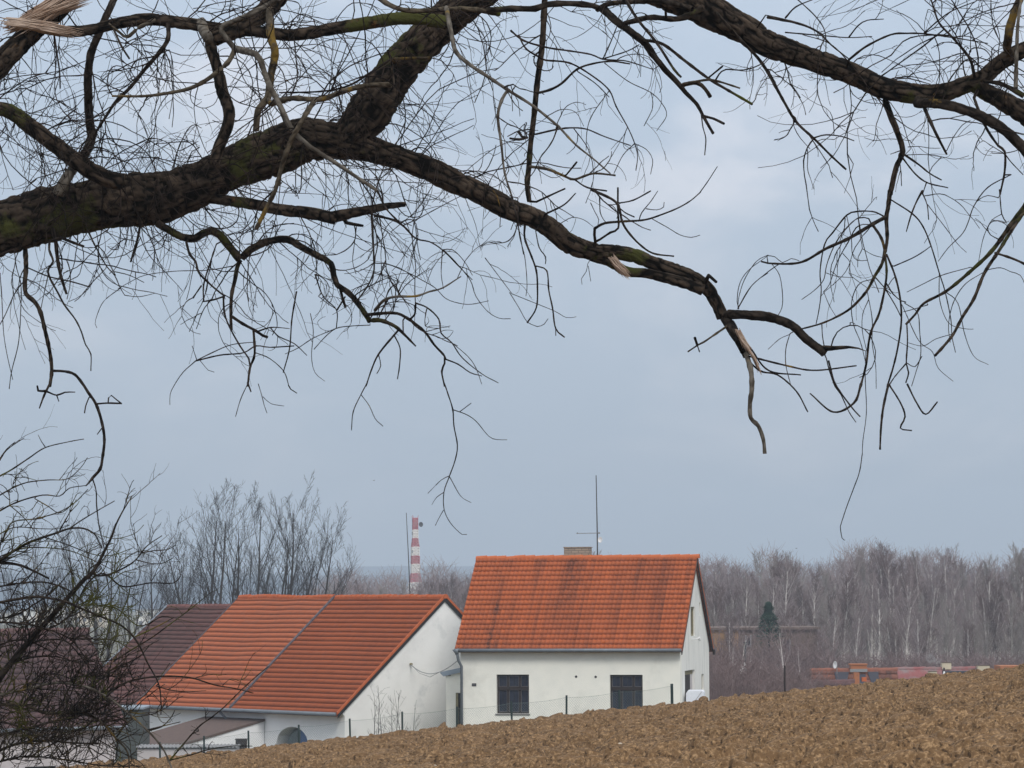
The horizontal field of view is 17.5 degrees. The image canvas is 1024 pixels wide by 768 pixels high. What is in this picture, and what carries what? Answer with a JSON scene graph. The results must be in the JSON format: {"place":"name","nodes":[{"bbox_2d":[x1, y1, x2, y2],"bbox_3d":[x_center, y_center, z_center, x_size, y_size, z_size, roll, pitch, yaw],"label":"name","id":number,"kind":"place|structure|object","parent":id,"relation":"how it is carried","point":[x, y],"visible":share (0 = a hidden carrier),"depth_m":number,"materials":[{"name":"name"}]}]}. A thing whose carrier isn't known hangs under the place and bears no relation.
{"place":"outdoors","nodes":[
{"label":"outdoors","id":0,"kind":"place"},
{"bbox_2d":[0,611,1003,661],"bbox_3d":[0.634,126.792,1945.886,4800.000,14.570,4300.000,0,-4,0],"label":"ground","id":1,"kind":"structure","parent":0,"point":[120,637],"depth_m":819.82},
{"bbox_2d":[0,545,54,627],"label":"alder tree","id":2,"kind":"object","parent":1,"relation":"on","point":[6,575],"visible":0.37,"depth_m":154.18,"materials":[{"name":"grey plant"}]},
{"bbox_2d":[2,520,67,627],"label":"alder tree","id":3,"kind":"object","parent":1,"relation":"on","point":[33,568],"visible":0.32,"depth_m":173.29,"materials":[{"name":"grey plant"}]},
{"bbox_2d":[9,534,64,627],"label":"alder tree","id":4,"kind":"object","parent":1,"relation":"on","point":[38,583],"visible":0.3,"depth_m":174.23,"materials":[{"name":"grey plant"}]},
{"bbox_2d":[4,549,84,627],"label":"alder tree","id":5,"kind":"object","parent":1,"relation":"on","point":[40,589],"visible":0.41,"depth_m":151.44,"materials":[{"name":"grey plant"}]},
{"bbox_2d":[0,627,127,767],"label":"brown house","id":6,"kind":"structure","parent":1,"relation":"on","point":[9,764],"depth_m":111.55,"materials":[{"name":"tile"}]},
{"bbox_2d":[36,545,97,627],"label":"alder tree","id":7,"kind":"object","parent":1,"relation":"on","point":[61,588],"visible":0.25,"depth_m":166.72,"materials":[{"name":"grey plant"}]},
{"bbox_2d":[41,516,120,662],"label":"alder tree","id":8,"kind":"object","parent":1,"relation":"on","point":[58,572],"visible":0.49,"depth_m":150.05,"materials":[{"name":"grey plant"}]},
{"bbox_2d":[56,520,121,660],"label":"alder tree","id":9,"kind":"object","parent":1,"relation":"on","point":[94,610],"visible":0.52,"depth_m":187.08,"materials":[{"name":"grey plant"}]},
{"bbox_2d":[68,518,140,659],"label":"alder tree","id":10,"kind":"object","parent":1,"relation":"on","point":[111,567],"visible":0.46,"depth_m":162.16,"materials":[{"name":"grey plant"}]},
{"bbox_2d":[115,705,151,761],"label":"dark shed","id":11,"kind":"structure","parent":1,"relation":"on","point":[143,709],"depth_m":120.46,"materials":[{"name":"grey"}]},
{"bbox_2d":[93,527,173,664],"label":"alder tree","id":12,"kind":"object","parent":1,"relation":"on","point":[128,610],"visible":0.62,"depth_m":152.43,"materials":[{"name":"grey plant"}]},
{"bbox_2d":[0,404,268,767],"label":"tree","id":13,"kind":"object","parent":1,"relation":"on","point":[73,712],"visible":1,"depth_m":26.14,"materials":[{"name":"brown plant"}]},
{"bbox_2d":[113,548,170,649],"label":"alder tree","id":14,"kind":"object","parent":1,"relation":"on","point":[145,576],"visible":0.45,"depth_m":165.44,"materials":[{"name":"grey plant"}]},
{"bbox_2d":[129,539,183,630],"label":"alder tree","id":15,"kind":"object","parent":1,"relation":"on","point":[157,596],"visible":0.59,"depth_m":158.20,"materials":[{"name":"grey plant"}]},
{"bbox_2d":[133,546,194,619],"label":"alder tree","id":16,"kind":"object","parent":1,"relation":"on","point":[159,587],"visible":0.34,"depth_m":185.78,"materials":[{"name":"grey plant"}]},
{"bbox_2d":[103,604,229,704],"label":"brown roofed barn","id":17,"kind":"structure","parent":1,"relation":"on","point":[177,638],"depth_m":138.18,"materials":[{"name":"tile"}]},
{"bbox_2d":[160,516,211,603],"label":"alder tree","id":18,"kind":"object","parent":1,"relation":"on","point":[183,586],"visible":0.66,"depth_m":181.54,"materials":[{"name":"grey plant"}]},
{"bbox_2d":[136,744,239,759],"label":"shed","id":19,"kind":"structure","parent":1,"relation":"on","point":[151,750],"depth_m":113.50,"materials":[{"name":"paint"}]},
{"bbox_2d":[150,479,240,608],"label":"alder tree","id":20,"kind":"object","parent":1,"relation":"on","point":[206,579],"visible":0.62,"depth_m":177.80,"materials":[{"name":"brown plant"}]},
{"bbox_2d":[150,716,264,747],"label":"lean to","id":21,"kind":"object","parent":1,"relation":"on","point":[218,728],"visible":0.31,"depth_m":127.71,"materials":[{"name":"paint"}]},
{"bbox_2d":[167,482,258,603],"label":"alder tree","id":22,"kind":"object","parent":1,"relation":"on","point":[220,601],"visible":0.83,"depth_m":172.35,"materials":[{"name":"brown plant"}]},
{"bbox_2d":[182,498,277,602],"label":"alder tree","id":23,"kind":"object","parent":1,"relation":"on","point":[235,577],"visible":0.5,"depth_m":180.90,"materials":[{"name":"grey plant"}]},
{"bbox_2d":[204,491,265,603],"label":"alder tree","id":24,"kind":"object","parent":1,"relation":"on","point":[236,588],"visible":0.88,"depth_m":172.91,"materials":[{"name":"grey plant"}]},
{"bbox_2d":[235,486,294,595],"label":"alder tree","id":25,"kind":"object","parent":1,"relation":"on","point":[271,544],"visible":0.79,"depth_m":180.10,"materials":[{"name":"grey plant"}]},
{"bbox_2d":[240,491,312,594],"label":"alder tree","id":26,"kind":"object","parent":1,"relation":"on","point":[285,574],"visible":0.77,"depth_m":169.48,"materials":[{"name":"grey plant"}]},
{"bbox_2d":[244,510,325,594],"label":"alder tree","id":27,"kind":"object","parent":1,"relation":"on","point":[283,561],"visible":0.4,"depth_m":183.24,"materials":[{"name":"grey plant"}]},
{"bbox_2d":[245,472,343,594],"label":"alder tree","id":28,"kind":"object","parent":1,"relation":"on","point":[297,553],"visible":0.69,"depth_m":175.79,"materials":[{"name":"brown plant"}]},
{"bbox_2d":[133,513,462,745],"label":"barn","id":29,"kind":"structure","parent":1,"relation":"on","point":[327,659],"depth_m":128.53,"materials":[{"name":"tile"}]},
{"bbox_2d":[265,514,354,594],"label":"alder tree","id":30,"kind":"object","parent":1,"relation":"on","point":[268,592],"visible":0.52,"depth_m":167.46,"materials":[{"name":"grey plant"}]},
{"bbox_2d":[278,538,357,594],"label":"alder tree","id":31,"kind":"object","parent":1,"relation":"on","point":[326,573],"visible":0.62,"depth_m":169.90,"materials":[{"name":"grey plant"}]},
{"bbox_2d":[286,502,359,594],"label":"alder tree","id":32,"kind":"object","parent":1,"relation":"on","point":[322,552],"visible":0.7,"depth_m":173.62,"materials":[{"name":"grey plant"}]},
{"bbox_2d":[407,515,422,592],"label":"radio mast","id":33,"kind":"object","parent":1,"relation":"on","point":[415,557],"visible":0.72,"depth_m":479.15,"materials":[{"name":"white"}]},
{"bbox_2d":[159,684,673,757],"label":"wire fence","id":34,"kind":"object","parent":1,"relation":"on","point":[566,702],"visible":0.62,"depth_m":105.25,"materials":[{"name":"grey"}]},
{"bbox_2d":[422,572,453,599],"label":"birch tree","id":35,"kind":"object","parent":1,"relation":"on","point":[431,591],"visible":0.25,"depth_m":294.04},
{"bbox_2d":[440,668,459,727],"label":"annex","id":36,"kind":"object","parent":1,"relation":"on","point":[452,689],"visible":0.36,"depth_m":123.92,"materials":[{"name":"paint"}]},
{"bbox_2d":[434,571,465,607],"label":"birch tree","id":37,"kind":"object","parent":1,"relation":"on","point":[451,582],"visible":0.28,"depth_m":321.38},
{"bbox_2d":[0,0,1023,547],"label":"willow tree","id":38,"kind":"object","parent":1,"relation":"on","point":[102,198],"visible":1,"depth_m":20.05,"materials":[{"name":"brown plant"}]},
{"bbox_2d":[453,475,714,725],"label":"cottage","id":39,"kind":"structure","parent":1,"relation":"on","point":[576,623],"depth_m":122.01,"materials":[{"name":"paint"}]},
{"bbox_2d":[495,675,529,714],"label":"window","id":40,"kind":"structure","parent":39,"relation":"in","point":[514,688],"depth_m":121.84,"materials":[{"name":"grey glass"}]},
{"bbox_2d":[610,675,642,708],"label":"window","id":41,"kind":"structure","parent":39,"relation":"in","point":[624,683],"depth_m":120.92,"materials":[{"name":"grey glass"}]},
{"bbox_2d":[685,670,691,700],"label":"door","id":42,"kind":"structure","parent":39,"relation":"in","point":[688,674],"depth_m":122.64,"materials":[{"name":"grey wood"}]},
{"bbox_2d":[296,536,1023,666],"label":"woods","id":43,"kind":"object","parent":1,"relation":"on","point":[391,586],"visible":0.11,"depth_m":344.21,"materials":[{"name":"plant"}]},
{"bbox_2d":[686,690,704,701],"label":"water tank","id":44,"kind":"object","parent":1,"relation":"on","point":[692,695],"visible":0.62,"depth_m":120.84,"materials":[{"name":"white plastic"}]},
{"bbox_2d":[706,592,723,625],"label":"birch tree","id":45,"kind":"object","parent":1,"relation":"on","point":[714,608],"visible":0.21,"depth_m":240.36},
{"bbox_2d":[702,558,738,616],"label":"birch tree","id":46,"kind":"object","parent":1,"relation":"on","point":[720,571],"visible":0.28,"depth_m":293.45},
{"bbox_2d":[718,609,739,658],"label":"birch tree","id":47,"kind":"object","parent":1,"relation":"on","point":[728,624],"visible":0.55,"depth_m":211.67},
{"bbox_2d":[719,586,740,625],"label":"birch tree","id":48,"kind":"object","parent":1,"relation":"on","point":[728,598],"visible":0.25,"depth_m":267.65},
{"bbox_2d":[721,572,738,624],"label":"birch tree","id":49,"kind":"object","parent":1,"relation":"on","point":[732,586],"visible":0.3,"depth_m":278.98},
{"bbox_2d":[731,572,765,625],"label":"birch tree","id":50,"kind":"object","parent":1,"relation":"on","point":[743,604],"visible":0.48,"depth_m":244.38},
{"bbox_2d":[738,608,762,625],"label":"birch tree","id":51,"kind":"object","parent":1,"relation":"on","point":[748,620],"visible":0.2,"depth_m":229.95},
{"bbox_2d":[743,579,766,625],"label":"birch tree","id":52,"kind":"object","parent":1,"relation":"on","point":[756,589],"visible":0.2,"depth_m":248.77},
{"bbox_2d":[745,551,769,603],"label":"poplar tree","id":53,"kind":"object","parent":1,"relation":"on","point":[755,563],"visible":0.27,"depth_m":320.90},
{"bbox_2d":[709,626,820,664],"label":"ochre building","id":54,"kind":"structure","parent":1,"relation":"on","point":[723,629],"depth_m":213.39,"materials":[{"name":"metal"}]},
{"bbox_2d":[743,602,792,664],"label":"spruce tree","id":55,"kind":"object","parent":1,"relation":"on","point":[768,608],"visible":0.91,"depth_m":207.29,"materials":[{"name":"green plant"}]},
{"bbox_2d":[757,575,789,625],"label":"birch tree","id":56,"kind":"object","parent":1,"relation":"on","point":[776,595],"visible":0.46,"depth_m":242.12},
{"bbox_2d":[764,558,802,621],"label":"birch tree","id":57,"kind":"object","parent":1,"relation":"on","point":[778,572],"visible":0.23,"depth_m":264.29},
{"bbox_2d":[768,555,808,625],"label":"birch tree","id":58,"kind":"object","parent":1,"relation":"on","point":[786,585],"visible":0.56,"depth_m":256.89,"materials":[{"name":"plant"}]},
{"bbox_2d":[764,556,812,624],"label":"birch tree","id":59,"kind":"object","parent":1,"relation":"on","point":[796,573],"visible":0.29,"depth_m":265.41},
{"bbox_2d":[747,679,854,693],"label":"house","id":60,"kind":"structure","parent":1,"relation":"on","point":[833,682],"depth_m":145.33,"materials":[{"name":"tile"}]},
{"bbox_2d":[795,564,825,625],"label":"birch tree","id":61,"kind":"object","parent":1,"relation":"on","point":[816,579],"visible":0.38,"depth_m":270.98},
{"bbox_2d":[797,578,832,625],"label":"birch tree","id":62,"kind":"object","parent":1,"relation":"on","point":[813,597],"visible":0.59,"depth_m":251.15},
{"bbox_2d":[805,587,836,661],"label":"birch tree","id":63,"kind":"object","parent":1,"relation":"on","point":[821,621],"visible":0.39,"depth_m":239.54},
{"bbox_2d":[816,565,843,606],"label":"poplar tree","id":64,"kind":"object","parent":1,"relation":"on","point":[826,580],"visible":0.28,"depth_m":279.07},
{"bbox_2d":[816,601,845,655],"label":"poplar tree","id":65,"kind":"object","parent":1,"relation":"on","point":[826,614],"visible":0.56,"depth_m":227.71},
{"bbox_2d":[820,571,845,638],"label":"birch tree","id":66,"kind":"object","parent":1,"relation":"on","point":[834,583],"visible":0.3,"depth_m":271.48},
{"bbox_2d":[817,597,851,658],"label":"birch tree","id":67,"kind":"object","parent":1,"relation":"on","point":[835,630],"visible":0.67,"depth_m":225.60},
{"bbox_2d":[832,567,864,664],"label":"birch tree","id":68,"kind":"object","parent":1,"relation":"on","point":[847,603],"visible":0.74,"depth_m":238.70,"materials":[{"name":"plant"}]},
{"bbox_2d":[843,603,862,659],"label":"poplar tree","id":69,"kind":"object","parent":1,"relation":"on","point":[853,629],"visible":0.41,"depth_m":227.61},
{"bbox_2d":[809,661,897,683],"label":"tiled house","id":70,"kind":"structure","parent":1,"relation":"on","point":[862,673],"depth_m":151.14,"materials":[{"name":"tile"}]},
{"bbox_2d":[841,607,867,659],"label":"birch tree","id":71,"kind":"object","parent":1,"relation":"on","point":[857,623],"visible":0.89,"depth_m":212.24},
{"bbox_2d":[841,553,872,656],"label":"birch tree","id":72,"kind":"object","parent":1,"relation":"on","point":[860,600],"visible":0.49,"depth_m":252.13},
{"bbox_2d":[709,612,1023,700],"bbox_3d":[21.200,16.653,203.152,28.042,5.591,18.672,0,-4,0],"label":"undergrowth","id":73,"kind":"object","parent":1,"relation":"on","point":[890,661],"visible":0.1,"depth_m":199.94,"materials":[{"name":"plant"}]},
{"bbox_2d":[850,546,885,657],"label":"poplar tree","id":74,"kind":"object","parent":1,"relation":"on","point":[863,572],"visible":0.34,"depth_m":265.07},
{"bbox_2d":[859,567,883,661],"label":"birch tree","id":75,"kind":"object","parent":1,"relation":"on","point":[871,601],"visible":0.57,"depth_m":256.41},
{"bbox_2d":[859,572,893,661],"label":"birch tree","id":76,"kind":"object","parent":1,"relation":"on","point":[878,599],"visible":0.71,"depth_m":236.93,"materials":[{"name":"plant"}]},
{"bbox_2d":[867,538,900,662],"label":"birch tree","id":77,"kind":"object","parent":1,"relation":"on","point":[877,560],"visible":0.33,"depth_m":282.88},
{"bbox_2d":[867,549,911,640],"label":"birch tree","id":78,"kind":"object","parent":1,"relation":"on","point":[891,567],"visible":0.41,"depth_m":260.49,"materials":[{"name":"plant"}]},
{"bbox_2d":[875,598,905,658],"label":"poplar tree","id":79,"kind":"object","parent":1,"relation":"on","point":[883,617],"visible":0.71,"depth_m":226.49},
{"bbox_2d":[878,617,903,662],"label":"birch tree","id":80,"kind":"object","parent":1,"relation":"on","point":[893,637],"visible":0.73,"depth_m":220.22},
{"bbox_2d":[880,568,905,639],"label":"birch tree","id":81,"kind":"object","parent":1,"relation":"on","point":[893,597],"visible":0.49,"depth_m":247.68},
{"bbox_2d":[894,596,920,663],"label":"birch tree","id":82,"kind":"object","parent":1,"relation":"on","point":[909,612],"visible":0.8,"depth_m":230.01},
{"bbox_2d":[891,578,923,660],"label":"birch tree","id":83,"kind":"object","parent":1,"relation":"on","point":[909,587],"visible":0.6,"depth_m":233.79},
{"bbox_2d":[898,566,928,664],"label":"birch tree","id":84,"kind":"object","parent":1,"relation":"on","point":[908,581],"visible":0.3,"depth_m":255.22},
{"bbox_2d":[909,609,936,665],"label":"birch tree","id":85,"kind":"object","parent":1,"relation":"on","point":[917,644],"visible":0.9,"depth_m":212.01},
{"bbox_2d":[912,592,935,658],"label":"poplar tree","id":86,"kind":"object","parent":1,"relation":"on","point":[920,608],"visible":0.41,"depth_m":244.97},
{"bbox_2d":[915,623,936,660],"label":"birch tree","id":87,"kind":"object","parent":1,"relation":"on","point":[925,648],"visible":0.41,"depth_m":215.97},
{"bbox_2d":[905,553,947,652],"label":"birch tree","id":88,"kind":"object","parent":1,"relation":"on","point":[922,587],"visible":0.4,"depth_m":267.65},
{"bbox_2d":[915,575,944,660],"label":"birch tree","id":89,"kind":"object","parent":1,"relation":"on","point":[933,594],"visible":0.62,"depth_m":256.50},
{"bbox_2d":[919,559,960,658],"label":"birch tree","id":90,"kind":"object","parent":1,"relation":"on","point":[936,576],"visible":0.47,"depth_m":268.88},
{"bbox_2d":[930,598,963,661],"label":"birch tree","id":91,"kind":"object","parent":1,"relation":"on","point":[941,634],"visible":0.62,"depth_m":231.64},
{"bbox_2d":[929,575,967,659],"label":"birch tree","id":92,"kind":"object","parent":1,"relation":"on","point":[955,600],"visible":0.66,"depth_m":254.11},
{"bbox_2d":[932,547,966,659],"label":"birch tree","id":93,"kind":"object","parent":1,"relation":"on","point":[943,567],"visible":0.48,"depth_m":284.50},
{"bbox_2d":[938,555,974,652],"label":"birch tree","id":94,"kind":"object","parent":1,"relation":"on","point":[960,563],"visible":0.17,"depth_m":316.84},
{"bbox_2d":[945,564,968,654],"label":"poplar tree","id":95,"kind":"object","parent":1,"relation":"on","point":[964,579],"visible":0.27,"depth_m":296.64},
{"bbox_2d":[897,662,1018,678],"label":"metal roofed house","id":96,"kind":"structure","parent":1,"relation":"on","point":[914,672],"depth_m":155.27,"materials":[{"name":"grey"}]},
{"bbox_2d":[942,544,981,662],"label":"birch tree","id":97,"kind":"object","parent":1,"relation":"on","point":[950,556],"visible":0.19,"depth_m":318.32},
{"bbox_2d":[955,617,979,662],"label":"birch tree","id":98,"kind":"object","parent":1,"relation":"on","point":[967,644],"visible":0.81,"depth_m":211.14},
{"bbox_2d":[962,560,985,647],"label":"birch tree","id":99,"kind":"object","parent":1,"relation":"on","point":[975,584],"visible":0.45,"depth_m":265.86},
{"bbox_2d":[966,555,998,659],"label":"poplar tree","id":100,"kind":"object","parent":1,"relation":"on","point":[985,570],"visible":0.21,"depth_m":279.92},
{"bbox_2d":[975,617,994,663],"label":"poplar tree","id":101,"kind":"object","parent":1,"relation":"on","point":[985,643],"visible":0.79,"depth_m":215.21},
{"bbox_2d":[974,587,1007,659],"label":"birch tree","id":102,"kind":"object","parent":1,"relation":"on","point":[983,605],"visible":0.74,"depth_m":240.21,"materials":[{"name":"plant"}]},
{"bbox_2d":[976,567,1007,651],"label":"birch tree","id":103,"kind":"object","parent":1,"relation":"on","point":[993,593],"visible":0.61,"depth_m":252.26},
{"bbox_2d":[990,568,1014,659],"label":"birch tree","id":104,"kind":"object","parent":1,"relation":"on","point":[999,580],"visible":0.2,"depth_m":281.40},
{"bbox_2d":[991,591,1023,664],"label":"poplar tree","id":105,"kind":"object","parent":1,"relation":"on","point":[1014,606],"visible":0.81,"depth_m":226.57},
{"bbox_2d":[993,586,1023,655],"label":"birch tree","id":106,"kind":"object","parent":1,"relation":"on","point":[1004,618],"visible":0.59,"depth_m":238.27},
{"bbox_2d":[999,564,1023,662],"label":"birch tree","id":107,"kind":"object","parent":1,"relation":"on","point":[1013,592],"visible":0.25,"depth_m":261.12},
{"bbox_2d":[1001,599,1023,660],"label":"birch tree","id":108,"kind":"object","parent":1,"relation":"on","point":[1009,628],"visible":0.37,"depth_m":232.61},
{"bbox_2d":[1006,543,1023,643],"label":"poplar tree","id":109,"kind":"object","parent":1,"relation":"on","point":[1020,560],"visible":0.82,"depth_m":262.83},
{"bbox_2d":[0,564,1004,576],"bbox_3d":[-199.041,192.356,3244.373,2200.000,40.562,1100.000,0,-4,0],"label":"hills","id":110,"kind":"structure","parent":0,"point":[370,570],"depth_m":3409.56,"materials":[{"name":"grey"}]},
{"bbox_2d":[0,570,1006,611],"bbox_3d":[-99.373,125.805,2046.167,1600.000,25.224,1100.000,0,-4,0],"label":"hills","id":111,"kind":"structure","parent":0,"point":[155,592],"depth_m":1902.30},
{"bbox_2d":[0,0,1023,573],"label":"sky","id":112,"kind":"structure","parent":0,"point":[667,434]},
{"bbox_2d":[56,663,1023,767],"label":"ploughed field","id":113,"kind":"structure","parent":0,"point":[972,718],"depth_m":46.26,"materials":[{"name":"soil"}]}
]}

